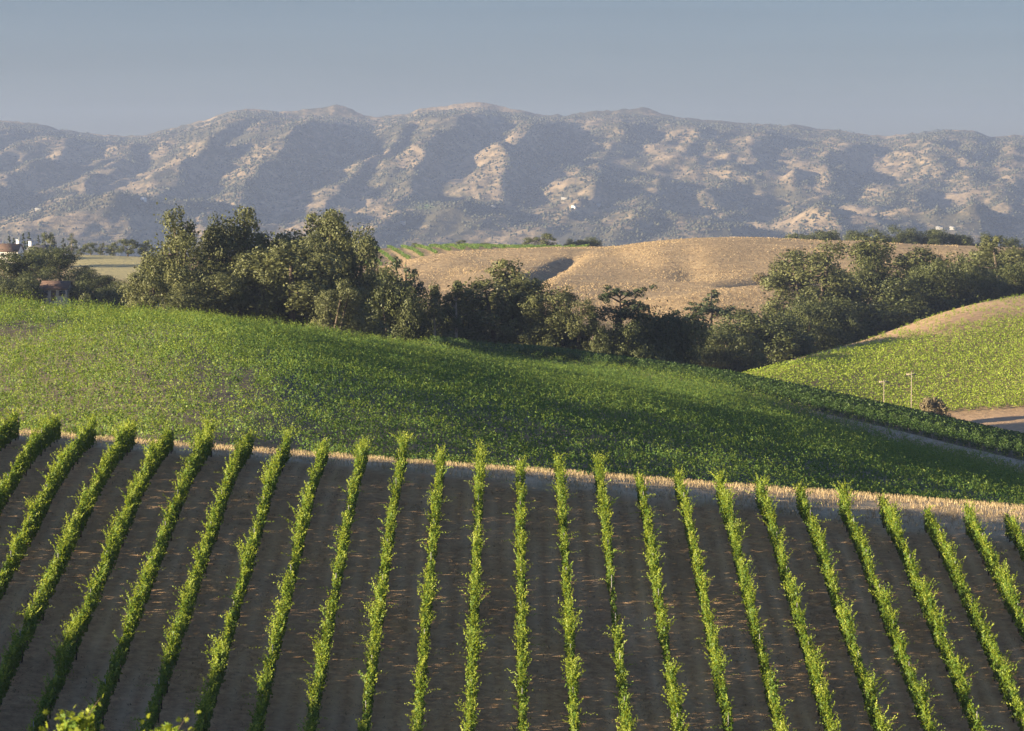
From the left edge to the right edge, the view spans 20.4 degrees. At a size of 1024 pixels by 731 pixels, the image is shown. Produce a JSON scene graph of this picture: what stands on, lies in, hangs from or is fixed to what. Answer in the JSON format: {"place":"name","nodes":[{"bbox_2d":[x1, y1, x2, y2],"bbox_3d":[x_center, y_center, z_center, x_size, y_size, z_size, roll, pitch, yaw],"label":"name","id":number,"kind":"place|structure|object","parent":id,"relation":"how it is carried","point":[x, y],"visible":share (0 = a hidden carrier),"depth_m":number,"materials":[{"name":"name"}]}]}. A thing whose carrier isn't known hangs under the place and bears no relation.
{"place":"outdoors","nodes":[
{"label":"outdoors","id":0,"kind":"place"},
{"bbox_2d":[0,433,1023,730],"bbox_3d":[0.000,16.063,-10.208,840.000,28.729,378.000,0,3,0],"label":"slope","id":1,"kind":"structure","parent":0,"point":[448,671],"depth_m":139.87,"materials":[{"name":"soil"}]},
{"bbox_2d":[0,407,26,451],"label":"vine row","id":2,"kind":"object","parent":1,"relation":"on","point":[7,434],"visible":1,"depth_m":162.66,"materials":[{"name":"green plant"}]},
{"bbox_2d":[0,411,61,515],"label":"vine row","id":3,"kind":"object","parent":1,"relation":"on","point":[42,439],"visible":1,"depth_m":156.41,"materials":[{"name":"green plant"}]},
{"bbox_2d":[0,411,106,599],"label":"vine row","id":4,"kind":"object","parent":1,"relation":"on","point":[72,454],"visible":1,"depth_m":147.96,"materials":[{"name":"green plant"}]},
{"bbox_2d":[0,415,142,711],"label":"vine row","id":5,"kind":"object","parent":1,"relation":"on","point":[124,442],"visible":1,"depth_m":139.08,"materials":[{"name":"green plant"}]},
{"bbox_2d":[39,696,104,730],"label":"grapevine","id":6,"kind":"object","parent":1,"relation":"on","point":[79,723],"visible":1,"depth_m":26.12,"materials":[{"name":"green plant"}]},
{"bbox_2d":[22,423,183,730],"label":"vine row","id":7,"kind":"object","parent":1,"relation":"on","point":[68,649],"visible":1,"depth_m":136.35,"materials":[{"name":"green plant"}]},
{"bbox_2d":[75,414,220,730],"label":"vine row","id":8,"kind":"object","parent":1,"relation":"on","point":[203,445],"visible":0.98,"depth_m":137.53,"materials":[{"name":"green plant"}]},
{"bbox_2d":[123,427,259,730],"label":"vine row","id":9,"kind":"object","parent":1,"relation":"on","point":[242,453],"visible":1,"depth_m":136.96,"materials":[{"name":"green plant"}]},
{"bbox_2d":[185,423,297,730],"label":"vine row","id":10,"kind":"object","parent":1,"relation":"on","point":[221,653],"visible":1,"depth_m":136.51,"materials":[{"name":"green plant"}]},
{"bbox_2d":[242,437,332,730],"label":"vine row","id":11,"kind":"object","parent":1,"relation":"on","point":[278,631],"visible":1,"depth_m":135.68,"materials":[{"name":"green plant"}]},
{"bbox_2d":[296,432,376,730],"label":"vine row","id":12,"kind":"object","parent":1,"relation":"on","point":[322,658],"visible":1,"depth_m":136.32,"materials":[{"name":"green plant"}]},
{"bbox_2d":[351,429,416,730],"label":"vine row","id":13,"kind":"object","parent":1,"relation":"on","point":[378,613],"visible":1,"depth_m":135.92,"materials":[{"name":"green plant"}]},
{"bbox_2d":[404,443,455,730],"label":"vine row","id":14,"kind":"object","parent":1,"relation":"on","point":[426,617],"visible":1,"depth_m":136.18,"materials":[{"name":"green plant"}]},
{"bbox_2d":[449,438,499,730],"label":"vine row","id":15,"kind":"object","parent":1,"relation":"on","point":[472,657],"visible":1,"depth_m":136.16,"materials":[{"name":"green plant"}]},
{"bbox_2d":[0,443,1023,730],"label":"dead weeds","id":16,"kind":"object","parent":1,"relation":"on","point":[488,601],"visible":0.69,"depth_m":141.78,"materials":[{"name":"beige plant"}]},
{"bbox_2d":[12,428,1023,532],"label":"dry grass","id":17,"kind":"structure","parent":1,"relation":"on","point":[697,484],"depth_m":167.99,"materials":[{"name":"beige plant"}]},
{"bbox_2d":[502,453,543,730],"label":"vine row","id":18,"kind":"object","parent":1,"relation":"on","point":[522,652],"visible":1,"depth_m":136.93,"materials":[{"name":"green plant"}]},
{"bbox_2d":[547,450,597,730],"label":"vine row","id":19,"kind":"object","parent":1,"relation":"on","point":[568,623],"visible":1,"depth_m":136.74,"materials":[{"name":"green plant"}]},
{"bbox_2d":[588,449,637,730],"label":"vine row","id":20,"kind":"object","parent":1,"relation":"on","point":[626,721],"visible":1,"depth_m":140.72,"materials":[{"name":"green plant"}]},
{"bbox_2d":[628,469,690,730],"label":"vine row","id":21,"kind":"object","parent":1,"relation":"on","point":[670,673],"visible":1,"depth_m":138.28,"materials":[{"name":"green plant"}]},
{"bbox_2d":[670,466,738,730],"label":"vine row","id":22,"kind":"object","parent":1,"relation":"on","point":[717,666],"visible":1,"depth_m":138.72,"materials":[{"name":"green plant"}]},
{"bbox_2d":[707,462,796,730],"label":"vine row","id":23,"kind":"object","parent":1,"relation":"on","point":[734,533],"visible":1,"depth_m":140.28,"materials":[{"name":"green plant"}]},
{"bbox_2d":[745,473,841,730],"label":"vine row","id":24,"kind":"object","parent":1,"relation":"on","point":[820,694],"visible":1,"depth_m":138.28,"materials":[{"name":"green plant"}]},
{"bbox_2d":[787,480,901,730],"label":"vine row","id":25,"kind":"object","parent":1,"relation":"on","point":[866,683],"visible":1,"depth_m":138.16,"materials":[{"name":"green plant"}]},
{"bbox_2d":[830,479,944,730],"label":"vine row","id":26,"kind":"object","parent":1,"relation":"on","point":[881,598],"visible":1,"depth_m":139.66,"materials":[{"name":"green plant"}]},
{"bbox_2d":[874,489,1002,730],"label":"vine row","id":27,"kind":"object","parent":1,"relation":"on","point":[922,592],"visible":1,"depth_m":139.97,"materials":[{"name":"green plant"}]},
{"bbox_2d":[921,504,1023,730],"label":"vine row","id":28,"kind":"object","parent":1,"relation":"on","point":[1002,673],"visible":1,"depth_m":139.37,"materials":[{"name":"green plant"}]},
{"bbox_2d":[957,497,1023,641],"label":"vine row","id":29,"kind":"object","parent":1,"relation":"on","point":[1002,580],"visible":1,"depth_m":147.97,"materials":[{"name":"green plant"}]},
{"bbox_2d":[1002,509,1023,561],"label":"vine row","id":30,"kind":"object","parent":1,"relation":"on","point":[1015,530],"visible":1,"depth_m":154.86,"materials":[{"name":"green plant"}]},
{"bbox_2d":[0,102,1023,256],"bbox_3d":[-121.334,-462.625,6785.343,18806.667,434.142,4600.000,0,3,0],"label":"mountains","id":31,"kind":"structure","parent":0,"point":[451,223],"depth_m":6347.94,"materials":[{"name":"grey stone"}]},
{"bbox_2d":[0,107,1023,256],"bbox_3d":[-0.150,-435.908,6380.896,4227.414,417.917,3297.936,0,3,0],"label":"woodland","id":32,"kind":"object","parent":31,"relation":"on","point":[642,206],"visible":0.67,"depth_m":6367.56,"materials":[{"name":"green plant"}]},
{"bbox_2d":[0,310,1023,505],"bbox_3d":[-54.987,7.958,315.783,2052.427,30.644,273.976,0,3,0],"label":"slope","id":33,"kind":"structure","parent":0,"point":[267,444],"depth_m":232.98,"materials":[{"name":"green plant"}]},
{"bbox_2d":[0,288,1023,507],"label":"slope vines","id":34,"kind":"object","parent":33,"relation":"on","point":[528,374],"visible":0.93,"depth_m":252.58,"materials":[{"name":"green plant"}]},
{"bbox_2d":[0,236,1023,360],"bbox_3d":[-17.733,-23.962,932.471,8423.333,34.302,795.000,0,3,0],"label":"golden hill","id":35,"kind":"structure","parent":0,"point":[119,267],"depth_m":1007.49,"materials":[{"name":"yellow plant"}]},
{"bbox_2d":[0,272,49,309],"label":"oak tree","id":36,"kind":"object","parent":35,"relation":"on","point":[18,289],"visible":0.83,"depth_m":597.43,"materials":[{"name":"green plant"}]},
{"bbox_2d":[0,248,52,284],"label":"oak tree","id":37,"kind":"object","parent":35,"relation":"on","point":[10,266],"visible":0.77,"depth_m":636.44,"materials":[{"name":"green plant"}]},
{"bbox_2d":[39,281,73,311],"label":"house","id":38,"kind":"structure","parent":35,"relation":"on","point":[53,289],"depth_m":601.65,"materials":[{"name":"paint"}]},
{"bbox_2d":[28,246,94,281],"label":"oak tree","id":39,"kind":"object","parent":35,"relation":"on","point":[60,262],"visible":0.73,"depth_m":688.24,"materials":[{"name":"green plant"}]},
{"bbox_2d":[66,277,102,306],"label":"oak tree","id":40,"kind":"object","parent":35,"relation":"on","point":[80,288],"visible":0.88,"depth_m":603.70,"materials":[{"name":"green plant"}]},
{"bbox_2d":[71,266,116,290],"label":"oak tree","id":41,"kind":"object","parent":35,"relation":"on","point":[100,280],"visible":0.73,"depth_m":638.24,"materials":[{"name":"green plant"}]},
{"bbox_2d":[94,278,126,311],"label":"oak tree","id":42,"kind":"object","parent":35,"relation":"on","point":[104,293],"visible":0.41,"depth_m":622.82,"materials":[{"name":"green plant"}]},
{"bbox_2d":[672,289,743,345],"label":"pine tree","id":43,"kind":"object","parent":35,"relation":"on","point":[710,307],"visible":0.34,"depth_m":680.05,"materials":[{"name":"green plant"}]},
{"bbox_2d":[754,238,866,349],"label":"eucalyptus tree","id":44,"kind":"object","parent":35,"relation":"on","point":[801,277],"visible":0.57,"depth_m":727.24,"materials":[{"name":"green plant"}]},
{"bbox_2d":[780,289,853,353],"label":"oak tree","id":45,"kind":"object","parent":35,"relation":"on","point":[827,338],"visible":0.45,"depth_m":696.47,"materials":[{"name":"green plant"}]},
{"bbox_2d":[803,290,872,345],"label":"oak tree","id":46,"kind":"object","parent":35,"relation":"on","point":[841,318],"visible":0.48,"depth_m":707.04,"materials":[{"name":"green plant"}]},
{"bbox_2d":[820,237,895,336],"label":"oak tree","id":47,"kind":"object","parent":35,"relation":"on","point":[867,262],"visible":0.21,"depth_m":766.98,"materials":[{"name":"green plant"}]},
{"bbox_2d":[843,232,947,315],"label":"eucalyptus tree","id":48,"kind":"object","parent":35,"relation":"on","point":[901,260],"visible":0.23,"depth_m":769.31,"materials":[{"name":"green plant"}]},
{"bbox_2d":[887,224,922,244],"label":"oak tree","id":49,"kind":"object","parent":35,"relation":"on","point":[909,237],"visible":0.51,"depth_m":1246.76,"materials":[{"name":"green plant"}]},
{"bbox_2d":[916,226,951,244],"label":"oak tree","id":50,"kind":"object","parent":35,"relation":"on","point":[933,234],"visible":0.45,"depth_m":1249.38,"materials":[{"name":"green plant"}]},
{"bbox_2d":[952,239,1000,303],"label":"oak tree","id":51,"kind":"object","parent":35,"relation":"on","point":[972,256],"visible":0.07,"depth_m":816.08,"materials":[{"name":"green plant"}]},
{"bbox_2d":[963,234,1023,304],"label":"eucalyptus tree","id":52,"kind":"object","parent":35,"relation":"on","point":[1005,257],"visible":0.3,"depth_m":792.78,"materials":[{"name":"green plant"}]},
{"bbox_2d":[0,0,1023,136],"label":"sky","id":53,"kind":"structure","parent":0,"point":[103,67],"materials":[{"name":"blue"}]},
{"bbox_2d":[50,312,1023,471],"bbox_3d":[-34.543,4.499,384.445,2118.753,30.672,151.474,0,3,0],"label":"dirt track","id":54,"kind":"structure","parent":0,"point":[1013,460],"depth_m":373.47,"materials":[{"name":"grey soil"}]},
{"bbox_2d":[557,362,1023,472],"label":"track weeds","id":55,"kind":"object","parent":54,"relation":"on","point":[865,429],"visible":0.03,"depth_m":382.42,"materials":[{"name":"green plant"}]},
{"bbox_2d":[908,417,1016,433],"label":"vine row","id":56,"kind":"object","parent":54,"relation":"on","point":[917,425],"visible":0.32,"depth_m":381.32,"materials":[{"name":"green plant"}]},
{"bbox_2d":[932,422,1020,439],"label":"vine row","id":57,"kind":"object","parent":54,"relation":"on","point":[941,428],"visible":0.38,"depth_m":376.51,"materials":[{"name":"green plant"}]},
{"bbox_2d":[944,425,1021,442],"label":"vine row","id":58,"kind":"object","parent":54,"relation":"on","point":[954,434],"visible":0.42,"depth_m":375.83,"materials":[{"name":"green plant"}]},
{"bbox_2d":[956,428,1023,445],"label":"vine row","id":59,"kind":"object","parent":54,"relation":"on","point":[965,437],"visible":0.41,"depth_m":372.44,"materials":[{"name":"green plant"}]},
{"bbox_2d":[969,430,1023,448],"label":"vine row","id":60,"kind":"object","parent":54,"relation":"on","point":[980,439],"visible":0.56,"depth_m":369.69,"materials":[{"name":"green plant"}]},
{"bbox_2d":[426,349,1023,460],"bbox_3d":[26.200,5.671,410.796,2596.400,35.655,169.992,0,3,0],"label":"hedge slope","id":61,"kind":"structure","parent":0,"point":[1010,453],"depth_m":385.05,"materials":[{"name":"green plant"}]},
{"bbox_2d":[426,335,580,357],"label":"vine row","id":62,"kind":"object","parent":61,"relation":"on","point":[481,349],"visible":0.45,"depth_m":446.24,"materials":[{"name":"green plant"}]},
{"bbox_2d":[747,295,1023,432],"bbox_3d":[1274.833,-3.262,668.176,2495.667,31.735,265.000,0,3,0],"label":"hill","id":63,"kind":"structure","parent":0,"point":[1008,416],"depth_m":633.64,"materials":[{"name":"green plant"}]},
{"bbox_2d":[685,318,733,369],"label":"oak tree","id":64,"kind":"object","parent":63,"relation":"on","point":[712,355],"visible":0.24,"depth_m":628.93,"materials":[{"name":"green plant"}]},
{"bbox_2d":[697,322,758,372],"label":"oak tree","id":65,"kind":"object","parent":63,"relation":"on","point":[734,364],"visible":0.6,"depth_m":633.63,"materials":[{"name":"green plant"}]},
{"bbox_2d":[734,335,767,371],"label":"broadleaf tree","id":66,"kind":"object","parent":63,"relation":"on","point":[761,358],"visible":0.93,"depth_m":636.09,"materials":[{"name":"green plant"}]},
{"bbox_2d":[699,303,811,370],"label":"oak tree","id":67,"kind":"object","parent":63,"relation":"on","point":[765,329],"visible":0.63,"depth_m":654.35,"materials":[{"name":"green plant"}]},
{"bbox_2d":[762,332,818,366],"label":"oak tree","id":68,"kind":"object","parent":63,"relation":"on","point":[806,347],"visible":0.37,"depth_m":666.04,"materials":[{"name":"green plant"}]},
{"bbox_2d":[803,269,933,341],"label":"oak tree","id":69,"kind":"object","parent":63,"relation":"on","point":[892,314],"visible":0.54,"depth_m":720.15,"materials":[{"name":"green plant"}]},
{"bbox_2d":[744,294,1023,410],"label":"hill vines","id":70,"kind":"object","parent":63,"relation":"on","point":[772,368],"visible":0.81,"depth_m":626.39,"materials":[{"name":"green plant"}]},
{"bbox_2d":[919,396,951,416],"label":"shrub","id":71,"kind":"object","parent":63,"relation":"on","point":[930,405],"visible":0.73,"depth_m":562.10,"materials":[{"name":"brown plant"}]},
{"bbox_2d":[904,251,994,314],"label":"oak tree","id":72,"kind":"object","parent":63,"relation":"on","point":[944,298],"visible":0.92,"depth_m":740.41,"materials":[{"name":"green plant"}]},
{"bbox_2d":[958,266,1012,304],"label":"oak tree","id":73,"kind":"object","parent":63,"relation":"on","point":[997,285],"visible":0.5,"depth_m":752.24,"materials":[{"name":"green plant"}]},
{"bbox_2d":[993,261,1023,295],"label":"oak tree","id":74,"kind":"object","parent":63,"relation":"on","point":[1014,277],"visible":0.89,"depth_m":760.61,"materials":[{"name":"green plant"}]},
{"bbox_3d":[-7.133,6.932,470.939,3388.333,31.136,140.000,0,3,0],"label":"valley","id":75,"kind":"structure","parent":0,"visible":0},
{"bbox_2d":[116,255,174,321],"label":"eucalyptus tree","id":76,"kind":"object","parent":75,"relation":"on","point":[152,280],"visible":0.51,"depth_m":441.42,"materials":[{"name":"green plant"}]},
{"bbox_2d":[126,229,210,318],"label":"eucalyptus tree","id":77,"kind":"object","parent":75,"relation":"on","point":[172,278],"visible":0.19,"depth_m":456.26,"materials":[{"name":"green plant"}]},
{"bbox_2d":[127,282,209,324],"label":"eucalyptus tree","id":78,"kind":"object","parent":75,"relation":"on","point":[181,297],"visible":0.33,"depth_m":433.13,"materials":[{"name":"green plant"}]},
{"bbox_2d":[139,198,232,311],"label":"eucalyptus tree","id":79,"kind":"object","parent":75,"relation":"on","point":[187,232],"visible":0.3,"depth_m":462.53,"materials":[{"name":"green plant"}]},
{"bbox_2d":[168,262,250,324],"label":"eucalyptus tree","id":80,"kind":"object","parent":75,"relation":"on","point":[219,293],"visible":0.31,"depth_m":439.09,"materials":[{"name":"green plant"}]},
{"bbox_2d":[197,210,285,322],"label":"eucalyptus tree","id":81,"kind":"object","parent":75,"relation":"on","point":[213,231],"visible":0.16,"depth_m":466.57,"materials":[{"name":"green plant"}]},
{"bbox_2d":[210,247,288,325],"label":"eucalyptus tree","id":82,"kind":"object","parent":75,"relation":"on","point":[269,295],"visible":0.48,"depth_m":441.61,"materials":[{"name":"green plant"}]},
{"bbox_2d":[210,204,301,324],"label":"eucalyptus tree","id":83,"kind":"object","parent":75,"relation":"on","point":[240,241],"visible":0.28,"depth_m":465.76,"materials":[{"name":"green plant"}]},
{"bbox_2d":[258,210,335,322],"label":"eucalyptus tree","id":84,"kind":"object","parent":75,"relation":"on","point":[309,216],"visible":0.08,"depth_m":471.15,"materials":[{"name":"green plant"}]},
{"bbox_2d":[227,236,382,335],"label":"eucalyptus tree","id":85,"kind":"object","parent":75,"relation":"on","point":[303,292],"visible":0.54,"depth_m":443.93,"materials":[{"name":"green plant"}]},
{"bbox_2d":[274,207,368,333],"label":"eucalyptus tree","id":86,"kind":"object","parent":75,"relation":"on","point":[336,226],"visible":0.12,"depth_m":466.24,"materials":[{"name":"green plant"}]},
{"bbox_2d":[299,222,364,323],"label":"eucalyptus tree","id":87,"kind":"object","parent":75,"relation":"on","point":[316,247],"visible":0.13,"depth_m":457.46,"materials":[{"name":"green plant"}]},
{"bbox_2d":[306,277,364,338],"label":"eucalyptus tree","id":88,"kind":"object","parent":75,"relation":"on","point":[344,318],"visible":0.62,"depth_m":428.19,"materials":[{"name":"green plant"}]},
{"bbox_2d":[316,222,393,341],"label":"eucalyptus tree","id":89,"kind":"object","parent":75,"relation":"on","point":[366,247],"visible":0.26,"depth_m":457.92,"materials":[{"name":"green plant"}]},
{"bbox_2d":[363,258,427,341],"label":"oak tree","id":90,"kind":"object","parent":75,"relation":"on","point":[383,273],"visible":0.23,"depth_m":502.08,"materials":[{"name":"green plant"}]},
{"bbox_2d":[364,270,429,346],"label":"oak tree","id":91,"kind":"object","parent":75,"relation":"on","point":[405,321],"visible":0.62,"depth_m":498.82,"materials":[{"name":"green plant"}]},
{"bbox_2d":[380,256,433,338],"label":"tree","id":92,"kind":"object","parent":75,"relation":"on","point":[410,275],"visible":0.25,"depth_m":509.62,"materials":[{"name":"green plant"}]},
{"bbox_2d":[421,281,448,346],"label":"poplar tree","id":93,"kind":"object","parent":75,"relation":"on","point":[434,298],"visible":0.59,"depth_m":501.72,"materials":[{"name":"green plant"}]},
{"bbox_2d":[431,280,478,341],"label":"tree","id":94,"kind":"object","parent":75,"relation":"on","point":[457,285],"visible":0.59,"depth_m":504.98,"materials":[{"name":"green plant"}]},
{"bbox_2d":[432,270,501,343],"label":"oak tree","id":95,"kind":"object","parent":75,"relation":"on","point":[449,323],"visible":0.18,"depth_m":515.84,"materials":[{"name":"green plant"}]},
{"bbox_2d":[445,258,552,343],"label":"eucalyptus tree","id":96,"kind":"object","parent":75,"relation":"on","point":[483,285],"visible":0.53,"depth_m":508.62,"materials":[{"name":"green plant"}]},
{"bbox_2d":[489,275,551,344],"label":"eucalyptus tree","id":97,"kind":"object","parent":75,"relation":"on","point":[503,298],"visible":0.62,"depth_m":506.18,"materials":[{"name":"green plant"}]},
{"bbox_2d":[501,284,584,360],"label":"eucalyptus tree","id":98,"kind":"object","parent":75,"relation":"on","point":[564,299],"visible":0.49,"depth_m":506.00,"materials":[{"name":"green plant"}]},
{"bbox_2d":[539,294,606,358],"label":"eucalyptus tree","id":99,"kind":"object","parent":75,"relation":"on","point":[575,327],"visible":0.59,"depth_m":505.08,"materials":[{"name":"green plant"}]},
{"bbox_2d":[581,309,606,363],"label":"poplar tree","id":100,"kind":"object","parent":75,"relation":"on","point":[592,322],"visible":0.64,"depth_m":504.71,"materials":[{"name":"green plant"}]},
{"bbox_2d":[581,319,633,362],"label":"oak tree","id":101,"kind":"object","parent":75,"relation":"on","point":[606,348],"visible":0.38,"depth_m":503.90,"materials":[{"name":"green plant"}]},
{"bbox_2d":[594,284,656,348],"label":"pine tree","id":102,"kind":"object","parent":75,"relation":"on","point":[623,312],"visible":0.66,"depth_m":512.22,"materials":[{"name":"green plant"}]},
{"bbox_2d":[607,306,678,370],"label":"oak tree","id":103,"kind":"object","parent":75,"relation":"on","point":[643,350],"visible":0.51,"depth_m":507.53,"materials":[{"name":"green plant"}]},
{"bbox_2d":[641,306,694,363],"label":"oak tree","id":104,"kind":"object","parent":75,"relation":"on","point":[686,360],"visible":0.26,"depth_m":517.53,"materials":[{"name":"green plant"}]},
{"bbox_2d":[624,296,720,365],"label":"oak tree","id":105,"kind":"object","parent":75,"relation":"on","point":[689,325],"visible":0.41,"depth_m":516.04,"materials":[{"name":"green plant"}]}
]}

